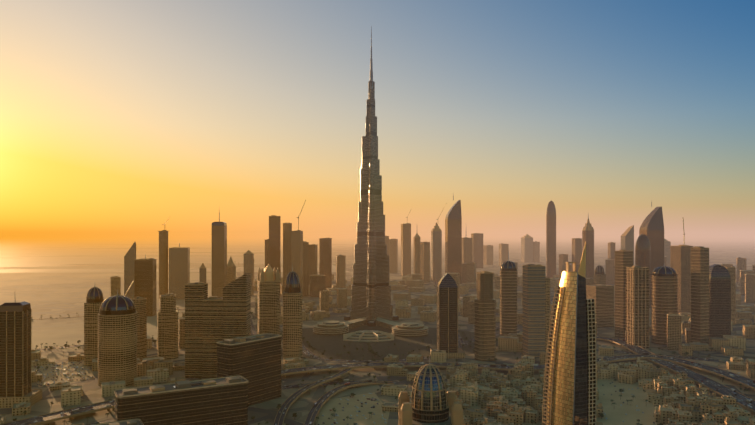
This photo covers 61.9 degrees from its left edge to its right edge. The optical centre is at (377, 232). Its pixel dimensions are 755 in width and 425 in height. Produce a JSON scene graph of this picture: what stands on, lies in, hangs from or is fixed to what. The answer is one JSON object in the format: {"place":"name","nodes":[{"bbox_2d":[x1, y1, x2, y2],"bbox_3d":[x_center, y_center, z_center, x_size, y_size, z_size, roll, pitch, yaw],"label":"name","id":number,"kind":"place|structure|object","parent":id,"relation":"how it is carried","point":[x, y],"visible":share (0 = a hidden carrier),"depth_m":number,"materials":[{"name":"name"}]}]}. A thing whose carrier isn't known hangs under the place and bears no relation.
{"place":"outdoors","nodes":[
{"label":"outdoors","id":0,"kind":"place"},
{"bbox_2d":[110,276,120,296],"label":"tower","id":1,"kind":"structure","parent":0,"point":[115,283],"depth_m":1761.32,"materials":[{"name":"concrete"}]},
{"bbox_2d":[124,242,135,298],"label":"tower","id":2,"kind":"structure","parent":0,"point":[129,257],"depth_m":2034.25,"materials":[{"name":"concrete"}]},
{"bbox_2d":[134,254,155,315],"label":"tower","id":3,"kind":"structure","parent":0,"point":[145,278],"depth_m":1870.24,"materials":[{"name":"brown glass"}]},
{"bbox_2d":[159,218,168,298],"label":"tower","id":4,"kind":"structure","parent":0,"point":[163,262],"depth_m":2350.32,"materials":[{"name":"concrete"}]},
{"bbox_2d":[169,243,189,298],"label":"tower","id":5,"kind":"structure","parent":0,"point":[179,268],"depth_m":2349.88,"materials":[{"name":"concrete"}]},
{"bbox_2d":[199,263,205,282],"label":"tower","id":6,"kind":"structure","parent":0,"point":[202,273],"depth_m":2158.74,"materials":[{"name":"concrete"}]},
{"bbox_2d":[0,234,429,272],"bbox_3d":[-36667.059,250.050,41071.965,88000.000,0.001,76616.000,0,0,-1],"label":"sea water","id":7,"kind":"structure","parent":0,"point":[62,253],"depth_m":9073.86,"materials":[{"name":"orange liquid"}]},
{"bbox_2d":[0,242,754,424],"bbox_3d":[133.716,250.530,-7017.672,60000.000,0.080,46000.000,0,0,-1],"label":"ground","id":8,"kind":"structure","parent":0,"point":[720,253],"depth_m":1200.34,"materials":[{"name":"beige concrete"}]},
{"bbox_2d":[0,234,754,350],"bbox_3d":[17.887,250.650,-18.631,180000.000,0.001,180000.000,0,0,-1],"label":"sea","id":9,"kind":"structure","parent":0,"point":[52,295],"depth_m":2750.36,"materials":[{"name":"liquid"}]},
{"bbox_2d":[0,301,41,407],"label":"tower","id":10,"kind":"structure","parent":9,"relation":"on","point":[15,351],"depth_m":904.15,"materials":[{"name":"concrete"}]},
{"bbox_2d":[84,287,103,365],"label":"tower","id":11,"kind":"structure","parent":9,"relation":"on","point":[94,300],"depth_m":1178.07,"materials":[{"name":"concrete"}]},
{"bbox_2d":[98,281,136,386],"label":"tower","id":12,"kind":"structure","parent":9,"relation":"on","point":[117,337],"depth_m":1018.69,"materials":[{"name":"concrete"}]},
{"bbox_2d":[93,419,143,424],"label":"building","id":13,"kind":"structure","parent":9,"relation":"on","point":[132,422],"depth_m":656.46,"materials":[{"name":"beige concrete"}]},
{"bbox_2d":[131,297,146,360],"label":"tower","id":14,"kind":"structure","parent":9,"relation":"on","point":[141,305],"depth_m":1224.65,"materials":[{"name":"concrete"}]},
{"bbox_2d":[157,293,178,359],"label":"tower","id":15,"kind":"structure","parent":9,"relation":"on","point":[167,331],"depth_m":1238.92,"materials":[{"name":"concrete"}]},
{"bbox_2d":[114,375,247,424],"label":"midrise","id":16,"kind":"structure","parent":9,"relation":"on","point":[219,401],"depth_m":741.26,"materials":[{"name":"beige glass"}]},
{"bbox_2d":[185,282,207,377],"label":"skyscraper","id":17,"kind":"structure","parent":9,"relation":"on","point":[196,293],"depth_m":1081.84,"materials":[{"name":"concrete"}]},
{"bbox_2d":[202,296,222,377],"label":"skyscraper","id":18,"kind":"structure","parent":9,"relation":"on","point":[212,320],"depth_m":1079.09,"materials":[{"name":"concrete"}]},
{"bbox_2d":[212,212,226,297],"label":"tower","id":19,"kind":"structure","parent":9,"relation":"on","point":[219,255],"depth_m":2121.12,"materials":[{"name":"brown glass"}]},
{"bbox_2d":[227,256,235,284],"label":"tower","id":20,"kind":"structure","parent":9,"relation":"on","point":[231,271],"depth_m":2293.63,"materials":[{"name":"concrete"}]},
{"bbox_2d":[223,273,250,339],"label":"skyscraper","id":21,"kind":"structure","parent":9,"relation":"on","point":[237,307],"depth_m":1076.64,"materials":[{"name":"concrete"}]},
{"bbox_2d":[216,333,281,405],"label":"midrise","id":22,"kind":"structure","parent":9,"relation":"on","point":[254,361],"depth_m":917.39,"materials":[{"name":"black glass"}]},
{"bbox_2d":[244,250,253,295],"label":"tower","id":23,"kind":"structure","parent":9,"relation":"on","point":[248,261],"depth_m":2479.86,"materials":[{"name":"concrete"}]},
{"bbox_2d":[265,239,268,267],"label":"tower","id":24,"kind":"structure","parent":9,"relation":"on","point":[266,252],"depth_m":2565.61,"materials":[{"name":"concrete"}]},
{"bbox_2d":[257,264,279,334],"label":"ornate tower","id":25,"kind":"structure","parent":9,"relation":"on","point":[268,299],"depth_m":1328.00,"materials":[{"name":"concrete"}]},
{"bbox_2d":[269,215,280,295],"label":"tower","id":26,"kind":"structure","parent":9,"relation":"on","point":[275,241],"depth_m":2448.97,"materials":[{"name":"brown glass"}]},
{"bbox_2d":[283,223,291,291],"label":"tower","id":27,"kind":"structure","parent":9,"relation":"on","point":[287,228],"depth_m":2450.56,"materials":[{"name":"concrete"}]},
{"bbox_2d":[282,264,302,357],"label":"skyscraper","id":28,"kind":"structure","parent":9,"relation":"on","point":[292,320],"depth_m":1241.97,"materials":[{"name":"concrete"}]},
{"bbox_2d":[291,200,305,297],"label":"tower","id":29,"kind":"structure","parent":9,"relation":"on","point":[297,249],"depth_m":2357.29,"materials":[{"name":"concrete"}]},
{"bbox_2d":[303,241,308,296],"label":"tower","id":30,"kind":"structure","parent":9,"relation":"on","point":[305,268],"depth_m":2454.66,"materials":[{"name":"concrete"}]},
{"bbox_2d":[309,244,316,284],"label":"tower","id":31,"kind":"structure","parent":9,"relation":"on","point":[312,259],"depth_m":2626.32,"materials":[{"name":"concrete"}]},
{"bbox_2d":[310,274,324,296],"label":"building","id":32,"kind":"structure","parent":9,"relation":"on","point":[317,283],"depth_m":2420.96,"materials":[{"name":"grey glass"}]},
{"bbox_2d":[319,238,331,289],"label":"tower","id":33,"kind":"structure","parent":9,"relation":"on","point":[325,256],"depth_m":2744.31,"materials":[{"name":"brown glass"}]},
{"bbox_2d":[336,255,345,287],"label":"tower","id":34,"kind":"structure","parent":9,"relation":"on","point":[340,271],"depth_m":2745.35,"materials":[{"name":"concrete"}]},
{"bbox_2d":[313,317,427,341],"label":"round low buildings","id":35,"kind":"structure","parent":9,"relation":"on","point":[409,329],"depth_m":1526.81,"materials":[{"name":"white concrete"}]},
{"bbox_2d":[344,27,398,326],"bbox_3d":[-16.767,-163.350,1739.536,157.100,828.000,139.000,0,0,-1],"label":"skyscraper","id":36,"kind":"structure","parent":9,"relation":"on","point":[371,294],"depth_m":1758.26,"materials":[{"name":"silver metal"}]},
{"bbox_2d":[0,313,745,424],"bbox_3d":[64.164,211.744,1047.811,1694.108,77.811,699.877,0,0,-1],"label":"low-rise buildings","id":37,"kind":"structure","parent":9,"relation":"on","point":[151,370],"depth_m":1173.90,"materials":[{"name":"white concrete"}]},
{"bbox_2d":[13,262,754,424],"bbox_3d":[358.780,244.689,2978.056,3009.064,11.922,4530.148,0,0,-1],"label":"trees and palms","id":38,"kind":"object","parent":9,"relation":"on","point":[409,352],"visible":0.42,"depth_m":1208.05,"materials":[{"name":"green plant"}]},
{"bbox_2d":[385,236,388,254],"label":"tower","id":39,"kind":"structure","parent":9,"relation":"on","point":[387,240],"depth_m":3862.13,"materials":[{"name":"concrete"}]},
{"bbox_2d":[389,239,397,272],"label":"tower","id":40,"kind":"structure","parent":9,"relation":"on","point":[393,255],"depth_m":3860.32,"materials":[{"name":"concrete"}]},
{"bbox_2d":[401,210,410,276],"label":"tower","id":41,"kind":"structure","parent":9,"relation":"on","point":[405,249],"depth_m":3533.66,"materials":[{"name":"concrete"}]},
{"bbox_2d":[414,233,419,273],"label":"tower","id":42,"kind":"structure","parent":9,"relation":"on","point":[416,253],"depth_m":3018.53,"materials":[{"name":"concrete"}]},
{"bbox_2d":[420,242,429,282],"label":"tower","id":43,"kind":"structure","parent":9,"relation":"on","point":[425,259],"depth_m":3120.99,"materials":[{"name":"concrete"}]},
{"bbox_2d":[399,356,462,424],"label":"domed building","id":44,"kind":"structure","parent":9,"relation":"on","point":[434,401],"depth_m":421.53,"materials":[{"name":"concrete"}]},
{"bbox_2d":[431,208,443,280],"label":"tower","id":45,"kind":"structure","parent":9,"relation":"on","point":[436,253],"depth_m":3202.26,"materials":[{"name":"concrete"}]},
{"bbox_2d":[430,273,464,358],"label":"tower","id":46,"kind":"structure","parent":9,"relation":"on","point":[447,314],"depth_m":1253.89,"materials":[{"name":"concrete"}]},
{"bbox_2d":[445,195,461,283],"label":"tower","id":47,"kind":"structure","parent":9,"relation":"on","point":[453,241],"depth_m":2859.17,"materials":[{"name":"brown glass"}]},
{"bbox_2d":[462,237,472,263],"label":"tower","id":48,"kind":"structure","parent":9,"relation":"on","point":[467,249],"depth_m":3678.60,"materials":[{"name":"concrete"}]},
{"bbox_2d":[182,290,754,342],"bbox_3d":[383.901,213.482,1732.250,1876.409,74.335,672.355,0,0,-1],"label":"low-rise buildings","id":49,"kind":"structure","parent":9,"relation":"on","point":[744,314],"depth_m":1794.15,"materials":[{"name":"concrete"}]},
{"bbox_2d":[471,233,482,267],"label":"tower","id":50,"kind":"structure","parent":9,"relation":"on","point":[477,249],"depth_m":4365.60,"materials":[{"name":"grey glass"}]},
{"bbox_2d":[474,271,495,360],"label":"tower","id":51,"kind":"structure","parent":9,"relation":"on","point":[485,326],"depth_m":1224.01,"materials":[{"name":"concrete"}]},
{"bbox_2d":[483,245,492,264],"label":"tower","id":52,"kind":"structure","parent":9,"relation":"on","point":[487,254],"depth_m":4821.29,"materials":[{"name":"concrete"}]},
{"bbox_2d":[254,256,745,288],"bbox_3d":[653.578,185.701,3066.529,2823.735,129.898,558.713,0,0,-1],"label":"lowrise district","id":53,"kind":"object","parent":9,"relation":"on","point":[469,273],"visible":0.25,"depth_m":3012.34,"materials":[{"name":"white concrete"}]},
{"bbox_2d":[499,243,508,265],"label":"tower","id":54,"kind":"structure","parent":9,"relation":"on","point":[503,252],"depth_m":4583.66,"materials":[{"name":"concrete"}]},
{"bbox_2d":[254,265,754,307],"bbox_3d":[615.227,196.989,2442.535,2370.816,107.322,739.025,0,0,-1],"label":"lowrise district","id":55,"kind":"object","parent":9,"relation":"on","point":[746,287],"visible":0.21,"depth_m":2303.74,"materials":[{"name":"concrete"}]},
{"bbox_2d":[500,251,516,335],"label":"tower","id":56,"kind":"structure","parent":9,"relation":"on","point":[508,296],"depth_m":1518.19,"materials":[{"name":"concrete"}]},
{"bbox_2d":[521,234,532,261],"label":"tower","id":57,"kind":"structure","parent":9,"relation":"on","point":[526,247],"depth_m":5228.66,"materials":[{"name":"concrete"}]},
{"bbox_2d":[522,264,545,357],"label":"tower","id":58,"kind":"structure","parent":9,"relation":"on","point":[534,312],"depth_m":1248.71,"materials":[{"name":"concrete"}]},
{"bbox_2d":[533,241,539,261],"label":"tower","id":59,"kind":"structure","parent":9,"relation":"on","point":[536,251],"depth_m":5228.50,"materials":[{"name":"concrete"}]},
{"bbox_2d":[545,277,549,351],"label":"tower","id":60,"kind":"structure","parent":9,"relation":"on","point":[547,303],"depth_m":1277.68,"materials":[{"name":"concrete"}]},
{"bbox_2d":[546,201,555,277],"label":"tower","id":61,"kind":"structure","parent":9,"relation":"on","point":[551,241],"depth_m":3357.48,"materials":[{"name":"brown glass"}]},
{"bbox_2d":[559,254,567,274],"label":"tower","id":62,"kind":"structure","parent":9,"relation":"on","point":[563,259],"depth_m":3421.39,"materials":[{"name":"concrete"}]},
{"bbox_2d":[542,242,596,424],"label":"skyscraper","id":63,"kind":"structure","parent":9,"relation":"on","point":[571,387],"depth_m":631.49,"materials":[{"name":"gold glass"}]},
{"bbox_2d":[572,238,581,270],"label":"tower","id":64,"kind":"structure","parent":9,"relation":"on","point":[576,250],"depth_m":3357.87,"materials":[{"name":"concrete"}]},
{"bbox_2d":[582,216,593,277],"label":"tower","id":65,"kind":"structure","parent":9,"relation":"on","point":[588,234],"depth_m":2847.45,"materials":[{"name":"brown glass"}]},
{"bbox_2d":[444,357,754,424],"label":"old town block","id":66,"kind":"structure","parent":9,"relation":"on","point":[680,397],"depth_m":923.93,"materials":[{"name":"white concrete"}]},
{"bbox_2d":[593,264,605,284],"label":"tower","id":67,"kind":"structure","parent":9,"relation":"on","point":[599,276],"depth_m":2183.59,"materials":[{"name":"beige glass"}]},
{"bbox_2d":[586,284,613,327],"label":"block","id":68,"kind":"structure","parent":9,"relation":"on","point":[602,295],"depth_m":1657.02,"materials":[{"name":"concrete"}]},
{"bbox_2d":[463,413,754,424],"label":"old town block","id":69,"kind":"structure","parent":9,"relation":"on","point":[707,419],"depth_m":773.25,"materials":[{"name":"concrete"}]},
{"bbox_2d":[608,242,614,259],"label":"tower","id":70,"kind":"structure","parent":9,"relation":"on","point":[611,250],"depth_m":3421.82,"materials":[{"name":"concrete"}]},
{"bbox_2d":[615,249,632,337],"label":"tower","id":71,"kind":"structure","parent":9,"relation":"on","point":[623,259],"depth_m":1490.75,"materials":[{"name":"concrete"}]},
{"bbox_2d":[621,225,633,265],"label":"tower","id":72,"kind":"structure","parent":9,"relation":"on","point":[627,239],"depth_m":2851.20,"materials":[{"name":"concrete"}]},
{"bbox_2d":[626,266,649,348],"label":"tower","id":73,"kind":"structure","parent":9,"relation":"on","point":[637,306],"depth_m":1354.72,"materials":[{"name":"concrete"}]},
{"bbox_2d":[635,234,650,307],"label":"tower","id":74,"kind":"structure","parent":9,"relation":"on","point":[642,253],"depth_m":2066.61,"materials":[{"name":"brown glass"}]},
{"bbox_2d":[639,202,663,274],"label":"tower","id":75,"kind":"structure","parent":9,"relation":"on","point":[652,227],"depth_m":2185.59,"materials":[{"name":"grey glass"}]},
{"bbox_2d":[651,265,677,344],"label":"tower","id":76,"kind":"structure","parent":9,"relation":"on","point":[664,290],"depth_m":1401.55,"materials":[{"name":"concrete"}]},
{"bbox_2d":[664,239,670,266],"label":"tower","id":77,"kind":"structure","parent":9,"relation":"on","point":[667,244],"depth_m":3770.35,"materials":[{"name":"concrete"}]},
{"bbox_2d":[670,219,692,313],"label":"tower","id":78,"kind":"structure","parent":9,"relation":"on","point":[680,260],"depth_m":1877.92,"materials":[{"name":"concrete"}]},
{"bbox_2d":[690,246,709,344],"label":"tower","id":79,"kind":"structure","parent":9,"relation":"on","point":[699,291],"depth_m":1378.52,"materials":[{"name":"concrete"}]},
{"bbox_2d":[709,264,730,337],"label":"tower","id":80,"kind":"structure","parent":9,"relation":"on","point":[720,301],"depth_m":1423.85,"materials":[{"name":"brown glass"}]},
{"bbox_2d":[724,266,735,324],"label":"tower","id":81,"kind":"structure","parent":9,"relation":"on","point":[731,270],"depth_m":1692.44,"materials":[{"name":"concrete"}]},
{"bbox_2d":[0,272,754,424],"bbox_3d":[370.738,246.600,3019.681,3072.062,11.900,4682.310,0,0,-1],"label":"roads","id":82,"kind":"structure","parent":0,"point":[290,400],"depth_m":1072.63,"materials":[{"name":"grey asphalt"}]},
{"bbox_2d":[9,309,754,424],"bbox_3d":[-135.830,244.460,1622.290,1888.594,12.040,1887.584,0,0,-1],"label":"vehicles","id":83,"kind":"object","parent":82,"relation":"on","point":[505,365],"visible":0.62,"depth_m":1080.96,"materials":[{"name":"beige paint"}]},
{"bbox_2d":[0,0,754,233],"label":"sky","id":84,"kind":"structure","parent":0,"point":[117,116],"materials":[{"name":"blue"}]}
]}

